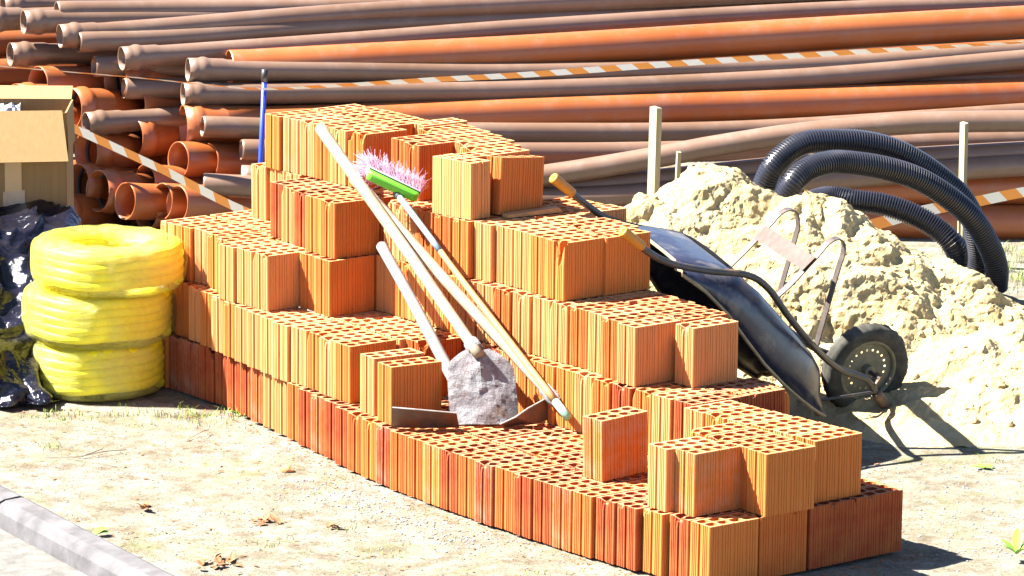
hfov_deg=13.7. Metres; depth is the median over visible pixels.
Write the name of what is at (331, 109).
hollow brick
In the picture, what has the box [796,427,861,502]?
hollow brick
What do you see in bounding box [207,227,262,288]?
hollow brick
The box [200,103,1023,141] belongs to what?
water pipe
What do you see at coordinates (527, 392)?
hollow brick
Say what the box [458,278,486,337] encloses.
hollow brick
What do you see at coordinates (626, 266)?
hollow brick
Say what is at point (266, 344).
hollow brick
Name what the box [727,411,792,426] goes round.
hollow brick
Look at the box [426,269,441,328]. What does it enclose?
hollow brick
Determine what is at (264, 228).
hollow brick
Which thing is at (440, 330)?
hollow brick
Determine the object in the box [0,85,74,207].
cardboard box
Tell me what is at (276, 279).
hollow brick
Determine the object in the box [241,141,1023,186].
water pipe
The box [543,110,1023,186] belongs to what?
water pipe
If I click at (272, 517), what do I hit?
dry leaves
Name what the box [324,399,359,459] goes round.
hollow brick
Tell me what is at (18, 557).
pavement
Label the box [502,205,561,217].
wood wedge
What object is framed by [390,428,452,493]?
hollow brick
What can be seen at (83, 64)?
sewer pipe
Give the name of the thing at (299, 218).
hollow brick
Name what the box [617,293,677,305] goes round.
hollow brick
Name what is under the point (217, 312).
hollow brick
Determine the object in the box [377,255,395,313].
hollow brick
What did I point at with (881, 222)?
barrier tape
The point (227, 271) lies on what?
hollow brick
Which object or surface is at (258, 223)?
hollow brick
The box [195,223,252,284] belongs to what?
hollow brick
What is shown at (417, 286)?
hollow brick
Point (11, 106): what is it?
plastic bag
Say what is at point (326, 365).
hollow brick
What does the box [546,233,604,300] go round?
hollow brick
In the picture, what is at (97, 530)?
weed
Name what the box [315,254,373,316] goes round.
hollow brick
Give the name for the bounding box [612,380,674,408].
hollow brick
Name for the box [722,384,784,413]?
hollow brick
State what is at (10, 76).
sewer pipe
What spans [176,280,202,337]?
hollow brick
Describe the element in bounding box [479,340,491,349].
hollow brick
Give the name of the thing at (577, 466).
hollow brick
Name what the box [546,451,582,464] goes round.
hollow brick
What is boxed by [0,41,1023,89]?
barrier tape
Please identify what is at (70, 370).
pipe coil
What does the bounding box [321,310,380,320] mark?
hollow brick
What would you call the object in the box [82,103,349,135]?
water pipe
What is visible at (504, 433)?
hollow brick
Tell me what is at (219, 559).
dry leaves
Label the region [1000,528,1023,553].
weed
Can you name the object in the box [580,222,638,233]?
hollow brick
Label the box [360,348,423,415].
hollow brick
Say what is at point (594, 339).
hollow brick
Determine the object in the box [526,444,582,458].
hollow brick
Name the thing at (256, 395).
hollow brick
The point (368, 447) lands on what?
hollow brick
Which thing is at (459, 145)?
hollow brick
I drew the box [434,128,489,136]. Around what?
hollow brick
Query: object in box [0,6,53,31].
water pipe
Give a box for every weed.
[93,527,108,534]
[971,463,992,467]
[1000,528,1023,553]
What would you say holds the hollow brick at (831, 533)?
on the ground at (68, 488)
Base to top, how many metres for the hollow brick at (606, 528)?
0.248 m
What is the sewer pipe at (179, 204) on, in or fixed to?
on the ground at (68, 488)
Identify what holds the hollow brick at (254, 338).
on the hollow brick at (256, 395)
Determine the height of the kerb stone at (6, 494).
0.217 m
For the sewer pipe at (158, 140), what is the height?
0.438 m
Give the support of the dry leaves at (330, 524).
on the ground at (68, 488)
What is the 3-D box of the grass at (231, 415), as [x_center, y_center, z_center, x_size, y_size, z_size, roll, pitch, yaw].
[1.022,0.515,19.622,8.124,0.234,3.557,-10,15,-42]
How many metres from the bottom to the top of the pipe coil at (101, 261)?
0.237 m
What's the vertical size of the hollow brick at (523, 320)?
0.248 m
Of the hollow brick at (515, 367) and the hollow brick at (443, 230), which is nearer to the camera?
the hollow brick at (515, 367)
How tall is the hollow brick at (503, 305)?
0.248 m
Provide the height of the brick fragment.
0.030 m
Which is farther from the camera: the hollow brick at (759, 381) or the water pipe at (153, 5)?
the water pipe at (153, 5)
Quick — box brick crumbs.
[167,395,934,575]
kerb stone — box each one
[0,485,23,503]
[0,497,174,575]
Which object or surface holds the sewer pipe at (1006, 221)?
on the ground at (68, 488)
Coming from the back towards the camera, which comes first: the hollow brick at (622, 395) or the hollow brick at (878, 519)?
the hollow brick at (622, 395)
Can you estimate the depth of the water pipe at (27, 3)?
24.20 m
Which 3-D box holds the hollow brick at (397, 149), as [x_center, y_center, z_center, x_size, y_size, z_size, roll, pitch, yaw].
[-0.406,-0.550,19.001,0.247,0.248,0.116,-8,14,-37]
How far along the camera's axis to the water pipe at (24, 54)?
24.04 m
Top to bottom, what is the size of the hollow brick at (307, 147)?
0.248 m
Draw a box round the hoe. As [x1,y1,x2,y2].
[376,242,458,427]
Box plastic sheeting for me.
[0,199,81,406]
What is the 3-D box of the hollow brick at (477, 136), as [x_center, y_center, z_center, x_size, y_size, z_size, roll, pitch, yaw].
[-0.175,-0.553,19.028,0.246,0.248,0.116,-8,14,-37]
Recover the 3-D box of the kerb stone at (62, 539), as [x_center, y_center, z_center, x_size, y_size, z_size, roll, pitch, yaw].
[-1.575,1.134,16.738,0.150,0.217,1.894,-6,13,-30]
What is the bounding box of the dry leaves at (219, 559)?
[215,552,243,562]
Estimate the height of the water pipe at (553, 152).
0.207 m
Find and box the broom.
[346,148,571,420]
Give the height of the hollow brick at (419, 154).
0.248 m
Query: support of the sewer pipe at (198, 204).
on the ground at (68, 488)
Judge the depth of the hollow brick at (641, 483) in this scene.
16.91 m
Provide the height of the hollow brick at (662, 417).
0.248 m
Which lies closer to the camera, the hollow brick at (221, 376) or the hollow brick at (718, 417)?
the hollow brick at (718, 417)
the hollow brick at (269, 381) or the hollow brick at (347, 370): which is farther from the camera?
the hollow brick at (269, 381)
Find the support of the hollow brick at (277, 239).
on the hollow brick at (217, 312)
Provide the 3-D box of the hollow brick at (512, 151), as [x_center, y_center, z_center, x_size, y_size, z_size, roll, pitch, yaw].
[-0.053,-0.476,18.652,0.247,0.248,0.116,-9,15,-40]
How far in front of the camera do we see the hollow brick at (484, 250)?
18.32 m
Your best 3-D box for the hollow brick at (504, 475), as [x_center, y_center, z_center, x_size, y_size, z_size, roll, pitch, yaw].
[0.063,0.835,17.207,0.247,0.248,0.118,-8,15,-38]
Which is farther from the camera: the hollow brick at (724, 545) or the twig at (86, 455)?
the twig at (86, 455)
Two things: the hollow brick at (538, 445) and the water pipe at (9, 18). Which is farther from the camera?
the water pipe at (9, 18)
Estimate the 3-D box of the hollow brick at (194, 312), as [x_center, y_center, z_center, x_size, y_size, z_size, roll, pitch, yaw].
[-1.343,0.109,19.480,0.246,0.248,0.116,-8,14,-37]
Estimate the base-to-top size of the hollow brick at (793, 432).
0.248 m
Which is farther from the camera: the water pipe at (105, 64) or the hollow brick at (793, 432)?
the water pipe at (105, 64)
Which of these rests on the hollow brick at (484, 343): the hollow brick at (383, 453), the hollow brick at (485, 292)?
the hollow brick at (485, 292)
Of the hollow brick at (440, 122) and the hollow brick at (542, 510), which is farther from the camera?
the hollow brick at (440, 122)
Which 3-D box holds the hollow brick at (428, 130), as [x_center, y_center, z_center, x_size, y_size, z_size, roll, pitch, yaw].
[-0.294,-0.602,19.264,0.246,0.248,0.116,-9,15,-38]
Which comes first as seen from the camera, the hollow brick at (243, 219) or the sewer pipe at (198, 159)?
the hollow brick at (243, 219)
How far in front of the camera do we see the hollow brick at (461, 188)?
18.40 m
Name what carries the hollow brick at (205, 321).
on the hollow brick at (207, 389)
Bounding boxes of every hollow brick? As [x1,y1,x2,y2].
[153,332,175,387]
[161,215,215,243]
[164,279,184,332]
[170,334,188,392]
[176,219,233,281]
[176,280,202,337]
[184,339,199,396]
[189,284,214,342]
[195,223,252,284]
[199,345,215,402]
[200,289,218,347]
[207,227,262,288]
[210,210,251,219]
[211,295,226,353]
[215,351,226,405]
[216,233,270,292]
[219,238,277,301]
[224,215,262,222]
[224,301,244,358]
[227,357,239,411]
[235,305,260,363]
[237,242,295,306]
[240,362,250,417]
[242,220,269,227]
[247,307,306,369]
[251,162,269,219]
[251,368,262,423]
[253,246,308,310]
[254,225,269,231]
[261,310,320,374]
[263,373,276,428]
[265,109,322,169]
[266,237,284,242]
[270,168,287,181]
[270,177,325,238]
[272,315,331,381]
[275,379,290,435]
[281,181,339,243]
[283,112,340,173]
[286,172,309,179]
[287,382,304,440]
[291,320,351,386]
[294,185,353,247]
[298,387,318,447]
[300,115,356,177]
[300,251,321,310]
[305,190,359,253]
[307,325,367,390]
[311,393,334,454]
[313,104,366,112]
[315,119,369,181]
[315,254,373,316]
[319,330,379,397]
[320,195,379,258]
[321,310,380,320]
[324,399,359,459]
[330,123,388,185]
[332,107,386,115]
[335,335,395,402]
[335,403,359,466]
[339,313,399,325]
[345,110,402,119]
[347,411,374,473]
[348,126,406,187]
[354,187,388,192]
[356,318,413,330]
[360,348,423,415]
[361,416,384,480]
[362,114,418,123]
[369,323,420,335]
[372,253,379,309]
[376,191,395,241]
[376,423,403,486]
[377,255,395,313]
[378,118,432,135]
[378,356,441,424]
[384,198,431,259]
[385,329,441,348]
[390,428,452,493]
[391,133,449,192]
[393,259,408,318]
[400,201,431,261]
[404,137,462,200]
[406,332,461,395]
[407,429,470,499]
[408,265,427,320]
[409,118,466,134]
[416,207,434,267]
[418,124,475,134]
[423,435,487,506]
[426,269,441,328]
[432,153,489,219]
[433,327,449,332]
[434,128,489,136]
[434,213,455,273]
[439,150,498,159]
[440,441,504,512]
[442,273,458,333]
[442,398,447,405]
[442,405,448,411]
[443,132,501,140]
[452,213,502,277]
[453,424,479,429]
[455,137,513,153]
[457,424,519,434]
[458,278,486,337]
[458,447,523,518]
[462,142,520,152]
[471,147,529,155]
[473,426,535,441]
[474,216,535,281]
[474,453,538,525]
[477,282,507,343]
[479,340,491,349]
[485,345,502,354]
[486,155,543,214]
[492,285,524,345]
[492,433,553,447]
[495,458,560,531]
[496,219,557,285]
[502,351,533,407]
[509,438,572,453]
[513,290,541,353]
[513,465,575,538]
[514,224,574,290]
[518,355,549,413]
[521,422,565,432]
[524,210,580,219]
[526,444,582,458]
[529,228,591,295]
[533,295,557,358]
[533,471,588,544]
[536,360,569,424]
[538,428,581,437]
[542,197,575,205]
[542,214,596,223]
[544,200,603,209]
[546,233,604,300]
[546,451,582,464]
[549,296,611,363]
[552,478,618,551]
[556,365,587,429]
[557,433,582,443]
[563,217,620,228]
[564,461,582,470]
[567,204,626,220]
[570,300,629,368]
[572,483,639,557]
[574,370,602,432]
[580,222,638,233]
[583,406,647,481]
[588,305,650,373]
[589,228,649,295]
[591,376,618,413]
[595,489,647,564]
[600,289,659,299]
[601,310,661,379]
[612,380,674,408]
[612,471,647,482]
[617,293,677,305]
[617,316,680,386]
[617,498,649,570]
[623,478,647,488]
[633,382,691,446]
[635,298,694,309]
[642,507,678,575]
[648,436,715,511]
[649,304,707,316]
[651,387,715,442]
[667,309,728,322]
[669,510,736,575]
[674,392,737,439]
[675,317,737,387]
[675,440,742,516]
[684,400,748,437]
[689,422,750,438]
[690,512,758,575]
[700,379,760,392]
[705,406,769,426]
[708,428,773,443]
[710,377,769,389]
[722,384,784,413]
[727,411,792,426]
[727,434,793,509]
[730,383,789,414]
[734,509,745,512]
[744,510,806,575]
[746,440,814,516]
[751,416,815,432]
[773,422,838,440]
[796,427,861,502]
[806,496,855,569]
[849,484,902,559]
[861,478,881,487]
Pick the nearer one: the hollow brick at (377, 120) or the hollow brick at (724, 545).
the hollow brick at (724, 545)
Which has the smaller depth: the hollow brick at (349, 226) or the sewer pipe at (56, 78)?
the hollow brick at (349, 226)
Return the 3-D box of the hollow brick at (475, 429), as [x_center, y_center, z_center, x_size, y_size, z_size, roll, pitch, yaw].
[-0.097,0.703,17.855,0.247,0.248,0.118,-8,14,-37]
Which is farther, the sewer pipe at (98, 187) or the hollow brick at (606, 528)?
the sewer pipe at (98, 187)
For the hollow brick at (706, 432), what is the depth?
16.75 m
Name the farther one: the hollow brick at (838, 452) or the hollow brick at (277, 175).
the hollow brick at (277, 175)
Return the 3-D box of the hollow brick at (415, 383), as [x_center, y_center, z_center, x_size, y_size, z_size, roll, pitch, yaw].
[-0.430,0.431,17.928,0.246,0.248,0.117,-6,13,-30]
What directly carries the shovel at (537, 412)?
on the hollow brick at (475, 429)
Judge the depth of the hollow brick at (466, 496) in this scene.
17.34 m
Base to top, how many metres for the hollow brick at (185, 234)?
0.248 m
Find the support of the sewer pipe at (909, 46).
on the sewer pipe at (1011, 74)
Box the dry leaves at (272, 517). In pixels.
[251,514,280,525]
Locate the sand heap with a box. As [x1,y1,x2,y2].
[624,162,1023,447]
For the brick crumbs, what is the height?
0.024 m
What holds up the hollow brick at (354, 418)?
on the ground at (68, 488)
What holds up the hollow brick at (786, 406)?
on the hollow brick
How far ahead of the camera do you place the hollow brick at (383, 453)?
17.84 m
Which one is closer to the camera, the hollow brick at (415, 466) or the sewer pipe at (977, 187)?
the hollow brick at (415, 466)
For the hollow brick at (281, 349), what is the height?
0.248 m
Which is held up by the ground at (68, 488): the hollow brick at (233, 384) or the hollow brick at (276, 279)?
the hollow brick at (233, 384)
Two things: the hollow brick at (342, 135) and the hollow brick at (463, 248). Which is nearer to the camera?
the hollow brick at (463, 248)
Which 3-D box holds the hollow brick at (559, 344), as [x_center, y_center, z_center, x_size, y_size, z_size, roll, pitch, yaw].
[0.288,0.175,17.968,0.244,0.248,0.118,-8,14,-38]
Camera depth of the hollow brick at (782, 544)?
16.48 m
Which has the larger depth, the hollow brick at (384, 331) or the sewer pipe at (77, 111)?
the sewer pipe at (77, 111)
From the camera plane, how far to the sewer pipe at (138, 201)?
23.33 m
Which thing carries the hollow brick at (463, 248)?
on the hollow brick at (446, 324)
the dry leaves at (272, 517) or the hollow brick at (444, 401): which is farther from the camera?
the hollow brick at (444, 401)
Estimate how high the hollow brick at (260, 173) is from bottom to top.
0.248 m
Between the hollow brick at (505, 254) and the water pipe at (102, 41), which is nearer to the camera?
the hollow brick at (505, 254)
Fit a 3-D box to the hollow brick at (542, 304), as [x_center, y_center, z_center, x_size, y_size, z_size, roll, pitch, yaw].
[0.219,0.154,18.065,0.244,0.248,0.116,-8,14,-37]
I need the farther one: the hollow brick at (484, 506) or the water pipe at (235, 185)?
the water pipe at (235, 185)
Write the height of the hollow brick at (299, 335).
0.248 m
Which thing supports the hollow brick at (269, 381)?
on the ground at (68, 488)
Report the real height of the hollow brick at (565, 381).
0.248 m
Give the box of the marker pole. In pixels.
[258,69,267,162]
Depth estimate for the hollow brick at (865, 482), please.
16.96 m
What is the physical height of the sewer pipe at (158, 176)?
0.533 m
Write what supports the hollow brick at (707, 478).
on the hollow brick at (679, 544)
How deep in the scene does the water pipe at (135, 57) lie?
24.80 m
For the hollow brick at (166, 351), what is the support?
on the ground at (68, 488)
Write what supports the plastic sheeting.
on the ground at (68, 488)
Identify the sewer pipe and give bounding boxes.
[0,30,56,55]
[0,56,75,84]
[13,82,46,85]
[28,66,104,87]
[72,86,144,127]
[73,104,80,140]
[73,162,137,198]
[74,133,167,172]
[74,193,136,230]
[76,64,90,65]
[86,169,154,213]
[104,69,185,97]
[114,182,169,219]
[124,121,179,158]
[136,165,202,184]
[136,211,167,231]
[143,94,181,108]
[155,183,202,219]
[166,185,251,219]
[168,141,239,177]
[179,77,1023,142]
[207,143,264,174]
[225,5,1023,82]
[621,205,1023,238]
[687,39,1023,59]
[799,176,1023,204]
[871,70,1023,83]
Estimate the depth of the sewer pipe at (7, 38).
24.52 m
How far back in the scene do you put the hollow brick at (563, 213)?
18.52 m
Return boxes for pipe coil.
[21,281,171,348]
[31,228,183,292]
[33,337,164,401]
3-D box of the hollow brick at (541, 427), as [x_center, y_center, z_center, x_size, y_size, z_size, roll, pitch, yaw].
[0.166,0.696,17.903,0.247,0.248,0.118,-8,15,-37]
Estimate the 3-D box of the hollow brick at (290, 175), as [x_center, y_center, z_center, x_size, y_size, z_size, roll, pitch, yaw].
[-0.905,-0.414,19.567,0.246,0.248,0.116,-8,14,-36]
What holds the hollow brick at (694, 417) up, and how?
on the hollow brick
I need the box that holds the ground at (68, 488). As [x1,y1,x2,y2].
[0,154,1023,575]
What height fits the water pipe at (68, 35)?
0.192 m
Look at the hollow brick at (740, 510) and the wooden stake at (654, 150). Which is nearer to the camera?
the hollow brick at (740, 510)
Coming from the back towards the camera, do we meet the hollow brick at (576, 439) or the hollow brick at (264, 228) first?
the hollow brick at (264, 228)
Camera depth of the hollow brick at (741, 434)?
16.66 m
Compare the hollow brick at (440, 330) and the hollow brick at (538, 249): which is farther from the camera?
the hollow brick at (440, 330)
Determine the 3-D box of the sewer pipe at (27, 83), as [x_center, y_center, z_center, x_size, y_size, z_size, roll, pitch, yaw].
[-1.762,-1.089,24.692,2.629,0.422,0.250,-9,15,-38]
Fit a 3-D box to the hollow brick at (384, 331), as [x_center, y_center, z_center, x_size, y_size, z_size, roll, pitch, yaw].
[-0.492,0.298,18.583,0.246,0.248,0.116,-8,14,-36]
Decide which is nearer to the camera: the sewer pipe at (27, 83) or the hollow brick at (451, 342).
the hollow brick at (451, 342)
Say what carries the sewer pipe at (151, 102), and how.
on the sewer pipe at (158, 140)
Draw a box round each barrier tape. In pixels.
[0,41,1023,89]
[74,124,1023,228]
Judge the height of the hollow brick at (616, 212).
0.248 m
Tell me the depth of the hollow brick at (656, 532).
16.47 m
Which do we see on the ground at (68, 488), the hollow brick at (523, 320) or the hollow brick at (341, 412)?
the hollow brick at (341, 412)
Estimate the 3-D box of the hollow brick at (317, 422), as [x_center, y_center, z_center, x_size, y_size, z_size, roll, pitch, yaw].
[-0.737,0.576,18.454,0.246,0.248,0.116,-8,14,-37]
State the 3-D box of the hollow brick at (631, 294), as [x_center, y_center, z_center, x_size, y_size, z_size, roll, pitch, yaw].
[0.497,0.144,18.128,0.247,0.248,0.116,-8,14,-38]
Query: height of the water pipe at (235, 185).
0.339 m
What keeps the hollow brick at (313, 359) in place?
on the hollow brick at (304, 416)
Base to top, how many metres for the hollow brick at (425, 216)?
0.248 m
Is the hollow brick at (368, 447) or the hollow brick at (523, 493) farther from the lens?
the hollow brick at (368, 447)
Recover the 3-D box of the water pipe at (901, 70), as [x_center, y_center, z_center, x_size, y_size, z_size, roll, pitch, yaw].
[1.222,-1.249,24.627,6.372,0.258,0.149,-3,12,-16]
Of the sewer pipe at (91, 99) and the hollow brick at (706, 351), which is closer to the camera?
the hollow brick at (706, 351)
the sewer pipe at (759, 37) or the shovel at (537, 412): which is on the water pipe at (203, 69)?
the sewer pipe at (759, 37)
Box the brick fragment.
[280,465,293,472]
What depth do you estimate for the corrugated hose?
21.44 m
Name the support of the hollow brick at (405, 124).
on the hollow brick
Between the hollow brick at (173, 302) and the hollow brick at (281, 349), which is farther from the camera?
the hollow brick at (173, 302)
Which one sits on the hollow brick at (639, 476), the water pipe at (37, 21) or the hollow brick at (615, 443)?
the hollow brick at (615, 443)
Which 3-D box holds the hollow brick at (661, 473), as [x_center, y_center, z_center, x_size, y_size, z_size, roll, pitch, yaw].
[0.660,0.721,16.541,0.247,0.248,0.118,-7,14,-34]
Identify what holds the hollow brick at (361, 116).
on the hollow brick
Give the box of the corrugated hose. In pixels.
[753,129,1008,293]
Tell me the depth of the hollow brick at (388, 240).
18.78 m
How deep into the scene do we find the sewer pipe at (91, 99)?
23.82 m
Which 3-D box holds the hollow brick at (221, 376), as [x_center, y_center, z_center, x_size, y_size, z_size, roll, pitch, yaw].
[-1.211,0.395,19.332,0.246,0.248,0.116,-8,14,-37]
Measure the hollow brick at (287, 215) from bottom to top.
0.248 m
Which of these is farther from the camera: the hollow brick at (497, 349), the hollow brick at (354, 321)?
the hollow brick at (354, 321)
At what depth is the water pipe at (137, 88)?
23.86 m
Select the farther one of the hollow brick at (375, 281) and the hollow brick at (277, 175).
the hollow brick at (277, 175)
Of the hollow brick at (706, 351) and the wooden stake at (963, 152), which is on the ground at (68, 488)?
the wooden stake at (963, 152)
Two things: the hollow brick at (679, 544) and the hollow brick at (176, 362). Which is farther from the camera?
the hollow brick at (176, 362)
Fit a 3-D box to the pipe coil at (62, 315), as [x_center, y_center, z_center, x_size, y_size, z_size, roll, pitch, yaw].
[-1.894,0.102,19.535,0.700,0.258,0.697,1,11,0]
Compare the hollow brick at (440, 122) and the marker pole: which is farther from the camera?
the marker pole
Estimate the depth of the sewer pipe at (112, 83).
23.98 m
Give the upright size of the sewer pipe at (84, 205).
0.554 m
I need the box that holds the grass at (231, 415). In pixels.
[21,241,1023,575]
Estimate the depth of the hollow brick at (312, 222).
18.91 m
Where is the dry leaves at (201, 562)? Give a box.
[194,554,243,568]
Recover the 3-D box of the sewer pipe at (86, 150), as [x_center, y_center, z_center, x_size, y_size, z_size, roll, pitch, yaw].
[-1.347,-0.808,24.515,2.644,0.442,0.250,-9,15,-38]
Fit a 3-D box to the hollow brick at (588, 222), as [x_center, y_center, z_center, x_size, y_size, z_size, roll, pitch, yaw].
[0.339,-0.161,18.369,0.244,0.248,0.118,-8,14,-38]
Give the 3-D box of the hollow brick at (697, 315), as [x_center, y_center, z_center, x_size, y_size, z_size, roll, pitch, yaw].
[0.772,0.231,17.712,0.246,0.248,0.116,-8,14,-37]
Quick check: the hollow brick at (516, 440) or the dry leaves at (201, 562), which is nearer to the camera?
the dry leaves at (201, 562)
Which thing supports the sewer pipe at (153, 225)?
on the ground at (68, 488)
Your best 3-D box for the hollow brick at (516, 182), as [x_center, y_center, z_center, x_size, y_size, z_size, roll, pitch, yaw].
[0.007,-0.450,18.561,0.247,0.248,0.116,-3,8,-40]
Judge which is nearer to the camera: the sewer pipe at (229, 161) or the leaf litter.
the leaf litter
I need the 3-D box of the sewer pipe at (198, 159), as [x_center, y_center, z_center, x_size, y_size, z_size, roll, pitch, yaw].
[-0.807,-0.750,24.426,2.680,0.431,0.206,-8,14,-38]
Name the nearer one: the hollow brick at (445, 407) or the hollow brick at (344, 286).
the hollow brick at (445, 407)
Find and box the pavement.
[0,529,87,575]
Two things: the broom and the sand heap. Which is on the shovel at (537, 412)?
the broom
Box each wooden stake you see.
[647,106,661,194]
[675,151,681,179]
[957,121,967,240]
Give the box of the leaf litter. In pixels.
[2,401,915,575]
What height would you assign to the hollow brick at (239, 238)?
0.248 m
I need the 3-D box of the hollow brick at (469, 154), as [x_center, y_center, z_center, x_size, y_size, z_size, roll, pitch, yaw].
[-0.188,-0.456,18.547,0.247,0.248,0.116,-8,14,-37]
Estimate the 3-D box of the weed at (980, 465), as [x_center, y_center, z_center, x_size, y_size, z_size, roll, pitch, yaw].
[2.017,0.766,18.287,0.091,0.014,0.068,4,12,16]
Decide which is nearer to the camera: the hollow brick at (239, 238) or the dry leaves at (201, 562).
the dry leaves at (201, 562)
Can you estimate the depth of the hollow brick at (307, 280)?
18.91 m
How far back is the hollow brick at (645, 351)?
17.50 m
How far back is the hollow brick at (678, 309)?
17.78 m
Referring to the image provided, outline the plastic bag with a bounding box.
[0,102,20,110]
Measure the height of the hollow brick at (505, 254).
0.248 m
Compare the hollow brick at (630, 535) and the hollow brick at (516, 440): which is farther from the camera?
the hollow brick at (516, 440)
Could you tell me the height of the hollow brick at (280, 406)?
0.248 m
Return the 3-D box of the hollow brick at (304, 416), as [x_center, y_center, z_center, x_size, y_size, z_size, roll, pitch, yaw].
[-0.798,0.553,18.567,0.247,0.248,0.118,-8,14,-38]
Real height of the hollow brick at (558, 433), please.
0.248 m
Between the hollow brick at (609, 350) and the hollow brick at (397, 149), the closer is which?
the hollow brick at (609, 350)
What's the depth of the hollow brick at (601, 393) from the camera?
17.59 m
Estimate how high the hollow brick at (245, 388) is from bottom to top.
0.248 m
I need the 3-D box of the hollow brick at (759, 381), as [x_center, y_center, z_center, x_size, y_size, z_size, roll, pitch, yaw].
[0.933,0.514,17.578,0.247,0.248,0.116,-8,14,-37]
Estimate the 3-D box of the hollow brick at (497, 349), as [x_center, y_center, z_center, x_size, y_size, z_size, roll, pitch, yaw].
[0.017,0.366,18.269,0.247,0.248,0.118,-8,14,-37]
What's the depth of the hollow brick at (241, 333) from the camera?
18.98 m
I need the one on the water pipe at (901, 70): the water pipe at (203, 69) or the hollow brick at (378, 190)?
the water pipe at (203, 69)
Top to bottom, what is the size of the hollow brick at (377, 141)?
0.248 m
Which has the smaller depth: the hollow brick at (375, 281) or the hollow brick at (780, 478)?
the hollow brick at (780, 478)
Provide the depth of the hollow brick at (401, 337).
18.42 m
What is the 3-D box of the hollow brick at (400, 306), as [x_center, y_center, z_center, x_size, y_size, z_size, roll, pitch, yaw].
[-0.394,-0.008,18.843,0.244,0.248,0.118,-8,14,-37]
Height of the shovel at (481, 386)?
1.055 m
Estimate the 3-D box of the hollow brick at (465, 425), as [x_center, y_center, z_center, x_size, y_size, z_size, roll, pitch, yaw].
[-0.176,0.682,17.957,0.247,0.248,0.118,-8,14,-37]
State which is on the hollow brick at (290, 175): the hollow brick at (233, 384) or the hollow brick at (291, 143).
the hollow brick at (291, 143)
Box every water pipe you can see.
[0,0,108,7]
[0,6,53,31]
[7,41,117,67]
[20,9,240,34]
[54,0,398,11]
[56,0,834,48]
[76,0,852,52]
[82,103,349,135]
[91,55,185,76]
[118,0,1023,70]
[121,78,299,98]
[180,50,1023,104]
[185,41,1023,81]
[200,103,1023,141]
[203,154,1023,205]
[239,132,1023,163]
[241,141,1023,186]
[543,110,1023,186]
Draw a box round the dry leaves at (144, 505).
[137,502,149,508]
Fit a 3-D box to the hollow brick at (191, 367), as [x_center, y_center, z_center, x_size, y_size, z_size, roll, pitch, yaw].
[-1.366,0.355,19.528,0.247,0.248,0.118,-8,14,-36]
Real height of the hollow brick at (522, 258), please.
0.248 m
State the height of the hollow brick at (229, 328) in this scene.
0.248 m
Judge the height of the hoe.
0.596 m
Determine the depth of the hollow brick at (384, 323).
18.67 m
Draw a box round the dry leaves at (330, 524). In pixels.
[325,522,339,528]
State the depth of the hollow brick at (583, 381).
17.71 m
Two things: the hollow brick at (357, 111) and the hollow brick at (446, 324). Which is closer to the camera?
the hollow brick at (446, 324)
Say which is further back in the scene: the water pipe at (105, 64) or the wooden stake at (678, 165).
the water pipe at (105, 64)
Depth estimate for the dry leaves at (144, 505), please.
17.48 m
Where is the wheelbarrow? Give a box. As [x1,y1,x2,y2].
[549,173,908,417]
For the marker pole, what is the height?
0.976 m
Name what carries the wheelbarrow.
on the ground at (68, 488)
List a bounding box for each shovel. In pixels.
[315,123,518,425]
[349,177,561,424]
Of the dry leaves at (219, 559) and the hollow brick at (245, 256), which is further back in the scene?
the hollow brick at (245, 256)
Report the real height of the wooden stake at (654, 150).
1.077 m
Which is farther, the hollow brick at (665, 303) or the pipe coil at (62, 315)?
the pipe coil at (62, 315)
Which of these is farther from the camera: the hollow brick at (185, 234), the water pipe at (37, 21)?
the water pipe at (37, 21)
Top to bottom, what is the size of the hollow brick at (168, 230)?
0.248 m
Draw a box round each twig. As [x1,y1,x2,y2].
[44,448,126,466]
[185,428,208,440]
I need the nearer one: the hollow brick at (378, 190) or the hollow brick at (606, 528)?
the hollow brick at (606, 528)
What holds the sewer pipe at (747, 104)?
on the sewer pipe at (198, 159)
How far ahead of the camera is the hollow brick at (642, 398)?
17.41 m
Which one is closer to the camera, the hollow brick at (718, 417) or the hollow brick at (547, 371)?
the hollow brick at (718, 417)
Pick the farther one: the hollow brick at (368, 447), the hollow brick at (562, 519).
the hollow brick at (368, 447)
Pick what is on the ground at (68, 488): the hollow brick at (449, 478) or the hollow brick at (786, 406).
the hollow brick at (449, 478)
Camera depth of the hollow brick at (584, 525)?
16.75 m
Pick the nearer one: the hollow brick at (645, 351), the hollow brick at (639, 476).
the hollow brick at (639, 476)
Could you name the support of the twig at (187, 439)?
on the ground at (68, 488)
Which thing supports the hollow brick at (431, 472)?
on the ground at (68, 488)
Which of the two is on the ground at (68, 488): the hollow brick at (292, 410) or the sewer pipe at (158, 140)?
the hollow brick at (292, 410)
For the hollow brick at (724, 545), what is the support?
on the ground at (68, 488)
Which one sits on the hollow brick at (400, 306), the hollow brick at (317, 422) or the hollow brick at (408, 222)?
the hollow brick at (408, 222)
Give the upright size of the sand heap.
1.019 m
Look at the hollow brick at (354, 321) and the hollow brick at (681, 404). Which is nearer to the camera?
the hollow brick at (681, 404)
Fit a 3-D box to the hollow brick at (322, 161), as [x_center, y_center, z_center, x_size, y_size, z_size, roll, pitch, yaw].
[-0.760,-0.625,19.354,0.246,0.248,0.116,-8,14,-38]
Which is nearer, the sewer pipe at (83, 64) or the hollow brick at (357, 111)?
the hollow brick at (357, 111)
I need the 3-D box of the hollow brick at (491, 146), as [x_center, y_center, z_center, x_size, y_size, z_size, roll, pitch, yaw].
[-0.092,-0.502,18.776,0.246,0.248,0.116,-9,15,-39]

